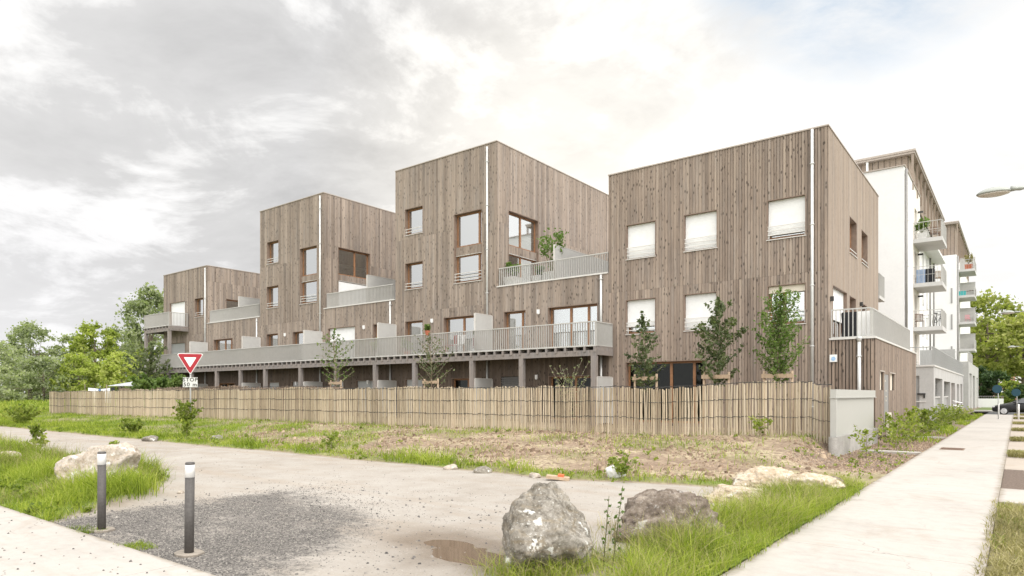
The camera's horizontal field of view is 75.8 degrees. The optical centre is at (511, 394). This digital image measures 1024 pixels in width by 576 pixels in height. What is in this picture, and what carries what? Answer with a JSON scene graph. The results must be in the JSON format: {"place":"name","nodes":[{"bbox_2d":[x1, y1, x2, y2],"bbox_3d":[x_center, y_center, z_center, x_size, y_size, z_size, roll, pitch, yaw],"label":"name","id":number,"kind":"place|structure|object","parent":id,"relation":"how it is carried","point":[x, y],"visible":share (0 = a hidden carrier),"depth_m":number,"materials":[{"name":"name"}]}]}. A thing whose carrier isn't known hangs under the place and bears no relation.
{"place":"outdoors","nodes":[
{"label":"outdoors","id":0,"kind":"place"},
{"bbox_2d":[0,399,115,415],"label":"meadow grass","id":1,"kind":"structure","parent":0,"point":[7,404],"depth_m":67.66,"materials":[{"name":"green plant"}]},
{"bbox_2d":[0,434,176,521],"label":"island grass","id":2,"kind":"structure","parent":0,"point":[117,483],"depth_m":10.34,"materials":[{"name":"green plant"}]},
{"bbox_2d":[0,506,215,575],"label":"cross pavement","id":3,"kind":"structure","parent":0,"point":[44,539],"depth_m":6.61,"materials":[{"name":"concrete"}]},
{"bbox_2d":[0,426,722,575],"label":"dirt road","id":4,"kind":"structure","parent":0,"point":[309,470],"depth_m":9.59,"materials":[{"name":"soil"}]},
{"bbox_2d":[23,506,157,549],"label":"edge tufts","id":5,"kind":"object","parent":4,"relation":"on","point":[137,543],"visible":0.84,"depth_m":7.23,"materials":[{"name":"green plant"}]},
{"bbox_2d":[88,451,114,532],"bbox_3d":[-4.960,1.220,7.951,0.329,1.056,0.264,1,0,38],"label":"bollard","id":6,"kind":"object","parent":4,"relation":"on","point":[101,490],"visible":0.84,"depth_m":7.91,"materials":[{"name":"metal"}]},
{"bbox_2d":[174,462,204,557],"bbox_3d":[-3.337,1.228,6.804,0.329,1.056,0.264,2,1,38],"label":"bollard","id":7,"kind":"object","parent":4,"relation":"on","point":[188,551],"visible":0.84,"depth_m":6.76,"materials":[{"name":"grey metal"}]},
{"bbox_2d":[424,540,475,547],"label":"puddle","id":8,"kind":"object","parent":4,"relation":"on","point":[442,543],"visible":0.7,"depth_m":7.41,"materials":[{"name":"brown liquid"}]},
{"bbox_2d":[432,547,503,566],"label":"puddle","id":9,"kind":"object","parent":4,"relation":"on","point":[448,553],"visible":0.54,"depth_m":6.82,"materials":[{"name":"brown liquid"}]},
{"bbox_2d":[432,534,629,575],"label":"boulder tufts","id":10,"kind":"object","parent":4,"relation":"on","point":[507,571],"visible":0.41,"depth_m":5.91,"materials":[{"name":"green plant"}]},
{"bbox_2d":[458,540,628,575],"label":"boulder tufts","id":11,"kind":"object","parent":4,"relation":"on","point":[546,569],"visible":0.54,"depth_m":5.93,"materials":[{"name":"green plant"}]},
{"bbox_2d":[501,481,593,574],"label":"boulder","id":12,"kind":"object","parent":4,"relation":"on","point":[542,520],"visible":0.88,"depth_m":6.08,"materials":[{"name":"grey stone"}]},
{"bbox_2d":[590,474,853,547],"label":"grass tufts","id":13,"kind":"object","parent":4,"relation":"on","point":[614,525],"visible":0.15,"depth_m":7.83,"materials":[{"name":"green plant"}]},
{"bbox_2d":[0,415,732,484],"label":"verge grass","id":14,"kind":"structure","parent":0,"point":[445,459],"depth_m":18.63,"materials":[{"name":"green plant"}]},
{"bbox_2d":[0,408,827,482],"bbox_3d":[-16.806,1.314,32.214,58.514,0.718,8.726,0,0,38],"label":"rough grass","id":15,"kind":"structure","parent":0,"point":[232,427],"depth_m":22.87,"materials":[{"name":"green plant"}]},
{"bbox_2d":[51,416,829,486],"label":"dry stalks","id":16,"kind":"object","parent":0,"point":[460,442],"visible":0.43,"depth_m":19.32,"materials":[{"name":"beige plant"}]},
{"bbox_2d":[0,396,986,575],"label":"terrain","id":17,"kind":"structure","parent":0,"point":[540,459],"depth_m":16.82,"materials":[{"name":"soil"}]},
{"bbox_2d":[0,364,36,401],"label":"willow bush","id":18,"kind":"object","parent":17,"relation":"on","point":[7,379],"visible":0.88,"depth_m":73.95,"materials":[{"name":"green plant"}]},
{"bbox_2d":[0,340,39,396],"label":"willow tree","id":19,"kind":"object","parent":17,"relation":"on","point":[8,356],"visible":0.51,"depth_m":89.60,"materials":[{"name":"green plant"}]},
{"bbox_2d":[0,403,45,423],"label":"weed","id":20,"kind":"object","parent":17,"relation":"on","point":[23,414],"visible":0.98,"depth_m":34.03,"materials":[{"name":"green plant"}]},
{"bbox_2d":[5,318,61,399],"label":"willow tree","id":21,"kind":"object","parent":17,"relation":"on","point":[24,335],"visible":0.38,"depth_m":104.03,"materials":[{"name":"green plant"}]},
{"bbox_2d":[23,422,50,447],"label":"weed","id":22,"kind":"object","parent":17,"relation":"on","point":[35,431],"visible":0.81,"depth_m":17.30,"materials":[{"name":"green plant"}]},
{"bbox_2d":[0,351,91,401],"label":"willow bush","id":23,"kind":"object","parent":17,"relation":"on","point":[28,365],"visible":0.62,"depth_m":83.97,"materials":[{"name":"green plant"}]},
{"bbox_2d":[42,331,99,394],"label":"willow tree","id":24,"kind":"object","parent":17,"relation":"on","point":[65,339],"visible":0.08,"depth_m":110.25,"materials":[{"name":"green plant"}]},
{"bbox_2d":[49,350,108,398],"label":"leafy tree","id":25,"kind":"object","parent":17,"relation":"on","point":[90,369],"visible":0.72,"depth_m":85.14,"materials":[{"name":"green plant"}]},
{"bbox_2d":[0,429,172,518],"bbox_3d":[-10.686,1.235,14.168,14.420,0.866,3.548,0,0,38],"label":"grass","id":26,"kind":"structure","parent":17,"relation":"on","point":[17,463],"depth_m":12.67,"materials":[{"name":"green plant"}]},
{"bbox_2d":[61,318,120,386],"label":"leafy tree","id":27,"kind":"object","parent":17,"relation":"on","point":[79,342],"visible":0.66,"depth_m":99.45,"materials":[{"name":"green plant"}]},
{"bbox_2d":[54,442,140,482],"bbox_3d":[-7.365,1.560,11.766,1.507,1.417,0.960,0,0,0],"label":"boulder","id":28,"kind":"object","parent":17,"relation":"on","point":[125,452],"visible":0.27,"depth_m":11.53,"materials":[{"name":"beige stone"}]},
{"bbox_2d":[96,350,142,397],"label":"leafy tree","id":29,"kind":"object","parent":17,"relation":"on","point":[111,364],"visible":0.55,"depth_m":82.70,"materials":[{"name":"green plant"}]},
{"bbox_2d":[98,282,163,387],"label":"tall tree","id":30,"kind":"object","parent":17,"relation":"on","point":[143,305],"visible":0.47,"depth_m":107.91,"materials":[{"name":"green plant"}]},
{"bbox_2d":[118,418,146,433],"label":"weed","id":31,"kind":"object","parent":17,"relation":"on","point":[138,424],"visible":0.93,"depth_m":25.72,"materials":[{"name":"green plant"}]},
{"bbox_2d":[122,339,172,387],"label":"young tree","id":32,"kind":"object","parent":17,"relation":"on","point":[150,368],"visible":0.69,"depth_m":47.14,"materials":[{"name":"green plant"}]},
{"bbox_2d":[127,372,185,406],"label":"garden shrub","id":33,"kind":"object","parent":17,"relation":"on","point":[148,383],"visible":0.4,"depth_m":44.26,"materials":[{"name":"green plant"}]},
{"bbox_2d":[171,399,202,421],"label":"weed","id":34,"kind":"object","parent":17,"relation":"on","point":[184,410],"visible":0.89,"depth_m":28.99,"materials":[{"name":"green plant"}]},
{"bbox_2d":[178,353,202,421],"bbox_3d":[-14.398,0.000,29.442,1.028,3.665,0.104,0,0,-14],"label":"yield sign","id":35,"kind":"object","parent":17,"relation":"on","point":[190,361],"visible":1,"depth_m":29.40,"materials":[{"name":"red metal"}]},
{"bbox_2d":[119,385,342,417],"bbox_3d":[-18.153,0.463,39.596,24.055,2.015,0.272,0,0,36],"label":"paling fence","id":36,"kind":"object","parent":17,"relation":"on","point":[233,387],"visible":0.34,"depth_m":37.46,"materials":[{"name":"wood"}]},
{"bbox_2d":[315,328,354,386],"bbox_3d":[-9.146,-1.036,34.155,2.265,4.861,2.027,0,0,38],"label":"young tree","id":37,"kind":"object","parent":17,"relation":"on","point":[335,369],"visible":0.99,"depth_m":34.10,"materials":[{"name":"green plant"}]},
{"bbox_2d":[0,434,693,575],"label":"gravel","id":38,"kind":"structure","parent":17,"relation":"on","point":[207,530],"depth_m":8.33,"materials":[{"name":"grey gravel"}]},
{"bbox_2d":[413,330,454,409],"bbox_3d":[-3.662,-0.746,29.937,1.560,4.342,1.923,0,0,-37],"label":"young tree","id":39,"kind":"object","parent":17,"relation":"on","point":[428,354],"visible":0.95,"depth_m":29.93,"materials":[{"name":"green plant"}]},
{"bbox_2d":[49,380,831,442],"bbox_3d":[-11.528,0.546,31.139,48.506,1.897,0.312,0,0,34],"label":"paling fence","id":40,"kind":"object","parent":17,"relation":"on","point":[316,406],"visible":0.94,"depth_m":23.93,"materials":[{"name":"brown wood"}]},
{"bbox_2d":[173,421,845,481],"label":"soil clods","id":41,"kind":"object","parent":17,"relation":"on","point":[606,447],"visible":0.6,"depth_m":17.88,"materials":[{"name":"brown soil"}]},
{"bbox_2d":[144,124,916,437],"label":"apartment building","id":42,"kind":"structure","parent":17,"relation":"on","point":[669,248],"depth_m":30.27,"materials":[{"name":"brown wood"}]},
{"bbox_2d":[170,301,184,326],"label":"window","id":43,"kind":"structure","parent":42,"relation":"in","point":[179,307],"depth_m":50.65,"materials":[{"name":"white glass"}]},
{"bbox_2d":[213,338,232,350],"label":"window","id":44,"kind":"structure","parent":42,"relation":"in","point":[227,343],"depth_m":46.81,"materials":[{"name":"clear glass"}]},
{"bbox_2d":[266,285,277,308],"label":"window","id":45,"kind":"structure","parent":42,"relation":"in","point":[272,291],"depth_m":43.02,"materials":[{"name":"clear glass"}]},
{"bbox_2d":[266,239,278,264],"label":"window","id":46,"kind":"structure","parent":42,"relation":"in","point":[272,246],"depth_m":42.99,"materials":[{"name":"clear glass"}]},
{"bbox_2d":[299,245,316,304],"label":"window","id":47,"kind":"structure","parent":42,"relation":"in","point":[308,255],"depth_m":40.65,"materials":[{"name":"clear glass"}]},
{"bbox_2d":[328,326,354,357],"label":"window","id":48,"kind":"structure","parent":42,"relation":"in","point":[348,333],"depth_m":38.43,"materials":[{"name":"white glass"}]},
{"bbox_2d":[338,247,369,305],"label":"window","id":49,"kind":"structure","parent":42,"relation":"in","point":[353,265],"depth_m":41.34,"materials":[{"name":"brown glass"}]},
{"bbox_2d":[405,205,422,235],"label":"window","id":50,"kind":"structure","parent":42,"relation":"in","point":[413,216],"depth_m":34.98,"materials":[{"name":"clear glass"}]},
{"bbox_2d":[405,260,422,289],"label":"window","id":51,"kind":"structure","parent":42,"relation":"in","point":[413,270],"depth_m":34.98,"materials":[{"name":"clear glass"}]},
{"bbox_2d":[405,320,422,353],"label":"window","id":52,"kind":"structure","parent":42,"relation":"in","point":[415,327],"depth_m":34.99,"materials":[{"name":"white glass"}]},
{"bbox_2d":[444,315,473,351],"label":"window","id":53,"kind":"structure","parent":42,"relation":"in","point":[457,323],"depth_m":33.02,"materials":[{"name":"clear glass"}]},
{"bbox_2d":[454,209,481,283],"bbox_3d":[-2.083,-7.266,32.543,1.850,3.488,0.387,0,0,38],"label":"window","id":54,"kind":"structure","parent":42,"relation":"in","point":[467,225],"depth_m":32.65,"materials":[{"name":"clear glass"}]},
{"bbox_2d":[504,310,525,348],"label":"window","id":55,"kind":"structure","parent":42,"relation":"in","point":[517,318],"depth_m":30.90,"materials":[{"name":"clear glass"}]},
{"bbox_2d":[508,210,538,282],"bbox_3d":[0.474,-7.075,33.111,0.332,3.810,2.540,0,0,38],"label":"window","id":56,"kind":"structure","parent":42,"relation":"in","point":[523,231],"depth_m":33.29,"materials":[{"name":"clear glass"}]},
{"bbox_2d":[537,228,568,279],"bbox_3d":[1.822,-6.305,30.275,1.580,2.510,1.476,0,0,-35],"label":"potted plant","id":57,"kind":"object","parent":42,"relation":"on","point":[555,235],"visible":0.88,"depth_m":30.07,"materials":[{"name":"green plant"}]},
{"bbox_2d":[548,375,590,420],"bbox_3d":[2.735,0.165,28.843,2.540,1.970,0.332,0,0,38],"label":"window","id":58,"kind":"structure","parent":42,"relation":"in","point":[550,378],"depth_m":29.27,"materials":[{"name":"brown wood"}]},
{"bbox_2d":[548,303,597,346],"bbox_3d":[2.735,-2.935,28.859,2.560,1.930,0.357,0,0,38],"label":"window","id":59,"kind":"structure","parent":42,"relation":"in","point":[580,312],"depth_m":28.97,"materials":[{"name":"white glass"}]},
{"bbox_2d":[626,220,655,259],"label":"window","id":60,"kind":"structure","parent":42,"relation":"in","point":[640,237],"depth_m":26.84,"materials":[{"name":"white glass"}]},
{"bbox_2d":[626,297,655,334],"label":"window","id":61,"kind":"structure","parent":42,"relation":"in","point":[633,307],"depth_m":26.87,"materials":[{"name":"white glass"}]},
{"bbox_2d":[626,360,705,423],"bbox_3d":[6.144,-0.090,26.222,3.420,2.480,0.332,0,0,38],"label":"window","id":62,"kind":"structure","parent":42,"relation":"in","point":[628,368],"depth_m":26.11,"materials":[{"name":"brown wood"}]},
{"bbox_2d":[683,291,716,331],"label":"window","id":63,"kind":"structure","parent":42,"relation":"in","point":[695,311],"depth_m":25.38,"materials":[{"name":"white glass"}]},
{"bbox_2d":[683,209,717,252],"bbox_3d":[7.304,-6.251,25.311,1.350,1.458,0.362,0,0,38],"label":"window","id":64,"kind":"structure","parent":42,"relation":"in","point":[700,229],"depth_m":25.30,"materials":[{"name":"white glass"}]},
{"bbox_2d":[766,194,805,240],"bbox_3d":[9.794,-6.251,23.398,1.350,1.458,0.362,0,0,38],"label":"window","id":65,"kind":"structure","parent":42,"relation":"in","point":[786,216],"depth_m":23.38,"materials":[{"name":"white glass"}]},
{"bbox_2d":[767,282,805,325],"bbox_3d":[9.798,-3.176,23.395,1.340,1.448,0.362,0,0,38],"label":"window","id":66,"kind":"structure","parent":42,"relation":"in","point":[800,287],"depth_m":23.24,"materials":[{"name":"white glass"}]},
{"bbox_2d":[833,285,846,336],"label":"window","id":67,"kind":"structure","parent":42,"relation":"in","point":[840,296],"depth_m":24.41,"materials":[{"name":"white glass"}]},
{"bbox_2d":[849,216,857,258],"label":"window","id":68,"kind":"structure","parent":42,"relation":"in","point":[853,225],"depth_m":26.45,"materials":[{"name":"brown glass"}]},
{"bbox_2d":[861,229,867,267],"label":"window","id":69,"kind":"structure","parent":42,"relation":"in","point":[864,237],"depth_m":28.33,"materials":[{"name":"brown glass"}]},
{"bbox_2d":[550,358,589,424],"bbox_3d":[2.298,-0.033,26.320,1.699,2.872,1.320,0,0,38],"label":"garden shrub","id":70,"kind":"object","parent":17,"relation":"on","point":[573,376],"visible":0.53,"depth_m":26.23,"materials":[{"name":"green plant"}]},
{"bbox_2d":[607,453,643,477],"bbox_3d":[2.113,1.424,12.592,0.648,0.646,0.655,0,0,38],"label":"weed","id":71,"kind":"object","parent":17,"relation":"on","point":[623,468],"visible":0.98,"depth_m":12.53,"materials":[{"name":"green plant"}]},
{"bbox_2d":[624,311,665,391],"bbox_3d":[4.712,-0.791,23.426,1.328,4.403,1.439,0,0,-27],"label":"young tree","id":72,"kind":"object","parent":17,"relation":"on","point":[647,368],"visible":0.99,"depth_m":23.39,"materials":[{"name":"green plant"}]},
{"bbox_2d":[612,488,726,543],"bbox_3d":[1.858,1.580,7.580,1.406,0.986,0.922,0,0,8],"label":"boulder","id":73,"kind":"object","parent":17,"relation":"on","point":[648,503],"visible":0.36,"depth_m":7.38,"materials":[{"name":"grey stone"}]},
{"bbox_2d":[554,469,868,575],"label":"grass","id":74,"kind":"structure","parent":17,"relation":"on","point":[726,515],"depth_m":6.91,"materials":[{"name":"green plant"}]},
{"bbox_2d":[691,294,750,425],"bbox_3d":[6.780,-0.964,22.033,1.744,4.708,1.700,0,0,-31],"label":"young tree","id":75,"kind":"object","parent":17,"relation":"on","point":[715,321],"visible":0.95,"depth_m":21.79,"materials":[{"name":"green plant"}]},
{"bbox_2d":[704,484,800,504],"bbox_3d":[3.737,1.674,10.062,1.546,0.511,1.277,0,0,28],"label":"boulder","id":76,"kind":"object","parent":17,"relation":"on","point":[729,489],"visible":0.19,"depth_m":10.05,"materials":[{"name":"beige stone"}]},
{"bbox_2d":[732,465,793,489],"bbox_3d":[4.296,1.614,11.319,1.073,0.767,1.063,0,0,5],"label":"boulder","id":77,"kind":"object","parent":17,"relation":"on","point":[754,474],"visible":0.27,"depth_m":11.11,"materials":[{"name":"beige stone"}]},
{"bbox_2d":[761,371,793,433],"bbox_3d":[8.334,0.354,20.620,0.960,2.180,0.129,0,0,38],"label":"stake frame","id":78,"kind":"object","parent":17,"relation":"on","point":[764,375],"visible":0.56,"depth_m":20.53,"materials":[{"name":"brown wood"}]},
{"bbox_2d":[749,285,809,433],"bbox_3d":[8.408,-1.021,20.650,1.766,4.835,1.804,0,0,38],"label":"young tree","id":79,"kind":"object","parent":17,"relation":"on","point":[781,318],"visible":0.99,"depth_m":20.54,"materials":[{"name":"green plant"}]},
{"bbox_2d":[789,472,845,490],"bbox_3d":[5.041,1.629,11.009,0.991,0.690,0.956,0,0,25],"label":"boulder","id":80,"kind":"object","parent":17,"relation":"on","point":[814,477],"visible":0.3,"depth_m":10.68,"materials":[{"name":"beige stone"}]},
{"bbox_2d":[761,435,913,478],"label":"weeds","id":81,"kind":"object","parent":17,"relation":"on","point":[856,461],"visible":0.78,"depth_m":15.66,"materials":[{"name":"green plant"}]},
{"bbox_2d":[828,389,876,456],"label":"meter wall","id":82,"kind":"structure","parent":17,"relation":"on","point":[849,409],"depth_m":18.15,"materials":[{"name":"concrete"}]},
{"bbox_2d":[780,430,950,473],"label":"bark mulch","id":83,"kind":"object","parent":17,"relation":"on","point":[914,448],"visible":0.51,"depth_m":16.42,"materials":[{"name":"wood"}]},
{"bbox_2d":[848,424,891,457],"bbox_3d":[9.274,1.294,17.214,0.826,1.014,1.100,0,0,6],"label":"leafy shrub","id":84,"kind":"object","parent":17,"relation":"on","point":[865,431],"visible":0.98,"depth_m":17.10,"materials":[{"name":"green plant"}]},
{"bbox_2d":[873,410,909,445],"bbox_3d":[11.992,1.117,20.814,1.077,1.368,1.008,0,0,38],"label":"leafy shrub","id":85,"kind":"object","parent":17,"relation":"on","point":[889,418],"visible":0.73,"depth_m":20.77,"materials":[{"name":"green plant"}]},
{"bbox_2d":[878,418,918,450],"bbox_3d":[11.200,1.210,19.068,1.031,1.181,0.910,0,0,2],"label":"leafy shrub","id":86,"kind":"object","parent":17,"relation":"on","point":[893,429],"visible":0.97,"depth_m":19.02,"materials":[{"name":"green plant"}]},
{"bbox_2d":[854,148,963,420],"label":"apartment building","id":87,"kind":"structure","parent":17,"relation":"on","point":[902,187],"depth_m":40.36,"materials":[{"name":"white paint"}]},
{"bbox_2d":[896,412,928,442],"bbox_3d":[13.329,1.207,22.001,1.108,1.188,0.981,0,0,38],"label":"leafy shrub","id":88,"kind":"object","parent":17,"relation":"on","point":[910,419],"visible":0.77,"depth_m":22.00,"materials":[{"name":"green plant"}]},
{"bbox_2d":[914,408,941,433],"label":"leafy shrub","id":89,"kind":"object","parent":17,"relation":"on","point":[925,416],"visible":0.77,"depth_m":25.94,"materials":[{"name":"green plant"}]},
{"bbox_2d":[878,413,984,447],"bbox_3d":[24.161,1.495,36.218,1.929,0.331,41.194,0,0,38],"label":"bed ground cover","id":90,"kind":"object","parent":17,"relation":"on","point":[945,428],"visible":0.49,"depth_m":29.38,"materials":[{"name":"green plant"}]},
{"bbox_2d":[935,220,977,409],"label":"apartment building","id":91,"kind":"structure","parent":17,"relation":"on","point":[958,337],"depth_m":70.84,"materials":[{"name":"white paint"}]},
{"bbox_2d":[970,286,1023,397],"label":"plane tree","id":92,"kind":"object","parent":17,"relation":"on","point":[981,330],"visible":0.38,"depth_m":113.11,"materials":[{"name":"green plant"}]},
{"bbox_2d":[0,0,1023,393],"label":"sky","id":93,"kind":"structure","parent":0,"point":[142,141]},
{"bbox_2d":[721,414,1013,575],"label":"pavement","id":94,"kind":"structure","parent":0,"point":[918,515],"depth_m":8.23,"materials":[{"name":"concrete"}]},
{"bbox_2d":[976,407,991,409],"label":"lawn","id":95,"kind":"structure","parent":0,"point":[985,408],"depth_m":72.29,"materials":[{"name":"green plant"}]},
{"bbox_2d":[978,368,1012,398],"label":"dark shrub","id":96,"kind":"object","parent":95,"relation":"on","point":[989,378],"visible":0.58,"depth_m":97.17,"materials":[{"name":"green plant"}]},
{"bbox_2d":[973,309,1023,383],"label":"plane tree","id":97,"kind":"object","parent":95,"relation":"on","point":[1013,366],"visible":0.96,"depth_m":104.17,"materials":[{"name":"green plant"}]},
{"bbox_2d":[962,498,1023,575],"bbox_3d":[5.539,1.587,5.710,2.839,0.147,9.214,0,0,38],"label":"lawn grass","id":98,"kind":"structure","parent":0,"point":[1005,562],"depth_m":7.16,"materials":[{"name":"green plant"}]},
{"bbox_2d":[975,412,1023,414],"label":"road","id":99,"kind":"structure","parent":0,"point":[1010,413],"depth_m":56.81,"materials":[{"name":"grey asphalt"}]},
{"bbox_2d":[992,398,1023,414],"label":"parked car","id":100,"kind":"object","parent":99,"relation":"on","point":[1005,408],"visible":0.94,"depth_m":52.44,"materials":[{"name":"black paint"}]},
{"bbox_2d":[998,488,1023,505],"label":"side path","id":101,"kind":"structure","parent":0,"point":[1015,496],"depth_m":10.43,"materials":[{"name":"concrete"}]},
{"bbox_2d":[1001,470,1023,489],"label":"slab","id":102,"kind":"structure","parent":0,"point":[1012,479],"depth_m":12.60,"materials":[{"name":"beige concrete"}]},
{"bbox_2d":[976,186,1023,197],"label":"street lamp","id":103,"kind":"object","parent":102,"relation":"on","point":[991,192],"visible":1,"depth_m":13.82,"materials":[{"name":"grey metal"}]},
{"bbox_2d":[1004,455,1023,470],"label":"slab","id":104,"kind":"structure","parent":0,"point":[1014,463],"depth_m":15.59,"materials":[{"name":"beige concrete"}]},
{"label":"planting strip","id":105,"kind":"structure","parent":0,"visible":0},
{"bbox_2d":[1006,413,1023,457],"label":"strip planting","id":106,"kind":"object","parent":105,"relation":"on","point":[1016,453],"visible":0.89,"depth_m":22.74,"materials":[{"name":"green plant"}]},
{"bbox_3d":[11.970,-2.329,22.710,1.040,0.968,0.577,0,0,38],"label":"drying rack","id":107,"kind":"object","parent":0,"visible":0},
{"bbox_2d":[842,312,856,336],"bbox_3d":[11.678,-2.402,22.732,0.470,0.865,0.261,0,0,38],"label":"hanging cloth","id":108,"kind":"object","parent":107,"relation":"hanging from","point":[850,324],"visible":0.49,"depth_m":22.64,"materials":[{"name":"black fabric"}]},
{"bbox_2d":[858,311,869,335],"bbox_3d":[12.067,-2.402,22.433,0.470,0.865,0.261,0,0,38],"label":"hanging cloth","id":109,"kind":"object","parent":107,"relation":"hanging from","point":[863,323],"visible":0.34,"depth_m":22.38,"materials":[{"name":"white fabric"}]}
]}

